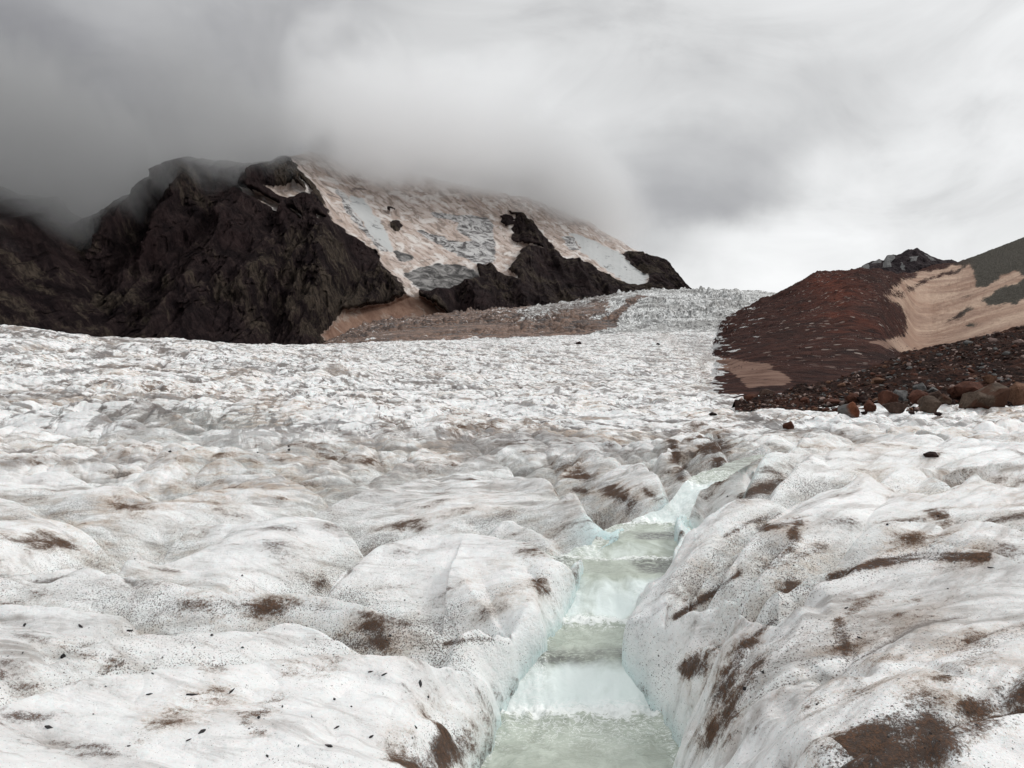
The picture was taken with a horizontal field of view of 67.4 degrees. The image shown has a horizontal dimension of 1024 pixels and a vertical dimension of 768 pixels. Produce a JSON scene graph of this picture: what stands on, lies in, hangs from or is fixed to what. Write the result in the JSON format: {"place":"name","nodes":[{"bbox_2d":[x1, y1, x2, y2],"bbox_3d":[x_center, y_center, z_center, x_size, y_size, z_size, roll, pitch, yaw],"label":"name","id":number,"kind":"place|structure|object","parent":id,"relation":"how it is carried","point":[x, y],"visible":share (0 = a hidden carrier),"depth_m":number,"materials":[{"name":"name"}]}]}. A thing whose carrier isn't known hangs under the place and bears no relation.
{"place":"outdoors","nodes":[
{"label":"outdoors","id":0,"kind":"place"},
{"bbox_2d":[0,151,691,344],"bbox_3d":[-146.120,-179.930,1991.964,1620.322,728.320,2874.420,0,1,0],"label":"mountain","id":1,"kind":"structure","parent":0,"point":[306,248],"depth_m":1070.21,"materials":[{"name":"black stone"}]},
{"bbox_2d":[0,324,1023,767],"bbox_3d":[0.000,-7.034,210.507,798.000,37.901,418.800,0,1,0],"label":"glacier","id":2,"kind":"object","parent":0,"point":[450,492],"visible":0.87,"depth_m":6.33,"materials":[{"name":"white ice"}]},
{"bbox_2d":[743,394,757,400],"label":"boulder","id":3,"kind":"object","parent":2,"relation":"on","point":[748,397],"visible":0.62,"depth_m":40.20,"materials":[{"name":"orange stone"}]},
{"bbox_2d":[783,421,793,428],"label":"boulder","id":4,"kind":"object","parent":2,"relation":"on","point":[788,425],"visible":0.92,"depth_m":17.71,"materials":[{"name":"orange stone"}]},
{"bbox_2d":[823,399,840,404],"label":"boulder","id":5,"kind":"object","parent":2,"relation":"on","point":[832,401],"visible":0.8,"depth_m":33.08,"materials":[{"name":"orange stone"}]},
{"bbox_2d":[837,402,859,417],"bbox_3d":[10.323,0.787,23.554,0.633,0.510,0.502,0,1,24],"label":"boulder","id":6,"kind":"object","parent":2,"relation":"on","point":[850,409],"visible":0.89,"depth_m":23.35,"materials":[{"name":"orange stone"}]},
{"bbox_2d":[863,400,876,411],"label":"boulder","id":7,"kind":"object","parent":2,"relation":"on","point":[869,405],"visible":0.99,"depth_m":26.98,"materials":[{"name":"orange stone"}]},
{"bbox_2d":[881,402,907,413],"bbox_3d":[13.156,0.830,26.400,0.794,0.450,0.635,0,1,0],"label":"boulder","id":8,"kind":"object","parent":2,"relation":"on","point":[896,407],"visible":0.95,"depth_m":26.15,"materials":[{"name":"brown stone"}]},
{"bbox_2d":[917,395,941,412],"bbox_3d":[13.540,0.697,24.867,0.654,0.656,0.460,0,1,11],"label":"boulder","id":9,"kind":"object","parent":2,"relation":"on","point":[929,404],"visible":0.83,"depth_m":24.74,"materials":[{"name":"grey stone"}]},
{"bbox_2d":[923,451,938,456],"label":"boulder","id":10,"kind":"object","parent":2,"relation":"on","point":[930,454],"visible":1,"depth_m":8.88,"materials":[{"name":"stone"}]},
{"bbox_2d":[937,393,951,404],"bbox_3d":[16.564,0.625,29.430,0.525,0.526,0.420,0,1,0],"label":"boulder","id":11,"kind":"object","parent":2,"relation":"on","point":[943,398],"visible":0.87,"depth_m":29.31,"materials":[{"name":"brown stone"}]},
{"bbox_2d":[958,382,1010,408],"bbox_3d":[17.220,0.491,27.842,1.828,1.088,1.463,0,1,0],"label":"boulder","id":12,"kind":"object","parent":2,"relation":"on","point":[996,394],"visible":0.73,"depth_m":27.39,"materials":[{"name":"brown stone"}]},
{"bbox_2d":[0,0,1023,292],"label":"sky","id":13,"kind":"structure","parent":0,"point":[764,145],"materials":[{"name":"grey"}]},
{"bbox_2d":[323,286,775,343],"bbox_3d":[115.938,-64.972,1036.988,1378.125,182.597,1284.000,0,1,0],"label":"icefall","id":14,"kind":"object","parent":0,"point":[697,310],"visible":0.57,"depth_m":707.92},
{"bbox_2d":[481,454,765,767],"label":"stream water","id":15,"kind":"structure","parent":0,"point":[577,699],"depth_m":5.41,"materials":[{"name":"liquid"}]},
{"bbox_2d":[706,237,1023,397],"bbox_3d":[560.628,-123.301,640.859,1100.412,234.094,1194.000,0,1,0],"label":"moraine hill","id":16,"kind":"structure","parent":0,"point":[981,294],"depth_m":352.32,"materials":[{"name":"brown soil"}]},
{"bbox_2d":[716,273,915,372],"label":"hill stones","id":17,"kind":"object","parent":16,"relation":"on","point":[810,334],"visible":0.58,"depth_m":216.18,"materials":[{"name":"stone"}]},
{"bbox_2d":[862,248,956,273],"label":"rocky summit","id":18,"kind":"structure","parent":16,"relation":"on","point":[911,260],"depth_m":1012.32,"materials":[{"name":"grey stone"}]},
{"bbox_2d":[731,325,1023,411],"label":"rubble slope","id":19,"kind":"structure","parent":0,"point":[933,374],"depth_m":39.99,"materials":[{"name":"soil"}]},
{"bbox_2d":[759,389,774,395],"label":"boulder","id":20,"kind":"object","parent":19,"relation":"on","point":[764,391],"visible":0.56,"depth_m":44.33,"materials":[{"name":"brown stone"}]},
{"bbox_2d":[800,397,809,402],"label":"boulder","id":21,"kind":"object","parent":19,"relation":"on","point":[805,400],"visible":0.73,"depth_m":33.24,"materials":[{"name":"orange stone"}]},
{"bbox_2d":[845,393,858,402],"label":"boulder","id":22,"kind":"object","parent":19,"relation":"on","point":[850,397],"visible":0.83,"depth_m":32.72,"materials":[{"name":"orange stone"}]},
{"bbox_2d":[857,396,867,401],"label":"rubble stone","id":23,"kind":"object","parent":19,"relation":"on","point":[860,398],"visible":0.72,"depth_m":32.48,"materials":[{"name":"grey stone"}]},
{"bbox_2d":[871,377,885,382],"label":"boulder","id":24,"kind":"object","parent":19,"relation":"on","point":[878,380],"visible":0.82,"depth_m":39.87,"materials":[{"name":"stone"}]},
{"bbox_2d":[738,326,1023,411],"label":"rubble","id":25,"kind":"object","parent":19,"relation":"on","point":[978,378],"depth_m":38.45,"materials":[{"name":"brown stone"}]},
{"bbox_2d":[878,390,898,403],"bbox_3d":[15.334,0.682,31.358,0.837,0.875,0.670,0,1,0],"label":"boulder","id":26,"kind":"object","parent":19,"relation":"on","point":[886,396],"visible":0.77,"depth_m":31.12,"materials":[{"name":"orange stone"}]},
{"bbox_2d":[893,389,907,400],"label":"boulder","id":27,"kind":"object","parent":19,"relation":"on","point":[902,394],"visible":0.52,"depth_m":33.91,"materials":[{"name":"grey stone"}]},
{"bbox_2d":[908,389,927,403],"bbox_3d":[16.539,0.631,31.166,0.657,0.823,0.928,1,1,42],"label":"boulder","id":28,"kind":"object","parent":19,"relation":"on","point":[915,396],"visible":0.52,"depth_m":31.00,"materials":[{"name":"orange stone"}]},
{"bbox_2d":[913,383,926,390],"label":"boulder","id":29,"kind":"object","parent":19,"relation":"on","point":[921,386],"visible":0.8,"depth_m":35.27,"materials":[{"name":"grey stone"}]},
{"bbox_2d":[928,387,937,392],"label":"boulder","id":30,"kind":"object","parent":19,"relation":"on","point":[932,389],"visible":0.63,"depth_m":34.36,"materials":[{"name":"grey stone"}]},
{"bbox_2d":[928,390,941,397],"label":"boulder","id":31,"kind":"object","parent":19,"relation":"on","point":[937,394],"visible":0.43,"depth_m":32.05,"materials":[{"name":"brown stone"}]},
{"bbox_2d":[947,381,982,398],"bbox_3d":[19.080,0.294,32.100,1.533,0.843,1.127,0,1,18],"label":"boulder","id":32,"kind":"object","parent":19,"relation":"on","point":[958,390],"visible":0.63,"depth_m":31.82,"materials":[{"name":"orange stone"}]},
{"bbox_2d":[963,340,972,344],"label":"rubble stone","id":33,"kind":"object","parent":19,"relation":"on","point":[966,342],"visible":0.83,"depth_m":50.08,"materials":[{"name":"grey stone"}]},
{"bbox_2d":[981,375,996,383],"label":"boulder","id":34,"kind":"object","parent":19,"relation":"on","point":[988,379],"visible":0.83,"depth_m":33.93,"materials":[{"name":"stone"}]},
{"bbox_2d":[1008,382,1023,405],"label":"boulder","id":35,"kind":"object","parent":19,"relation":"on","point":[1016,397],"visible":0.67,"depth_m":29.38,"materials":[{"name":"stone"}]},
{"bbox_2d":[1012,339,1023,344],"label":"rubble stone","id":36,"kind":"object","parent":19,"relation":"on","point":[1018,341],"visible":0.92,"depth_m":45.73,"materials":[{"name":"grey stone"}]}
]}

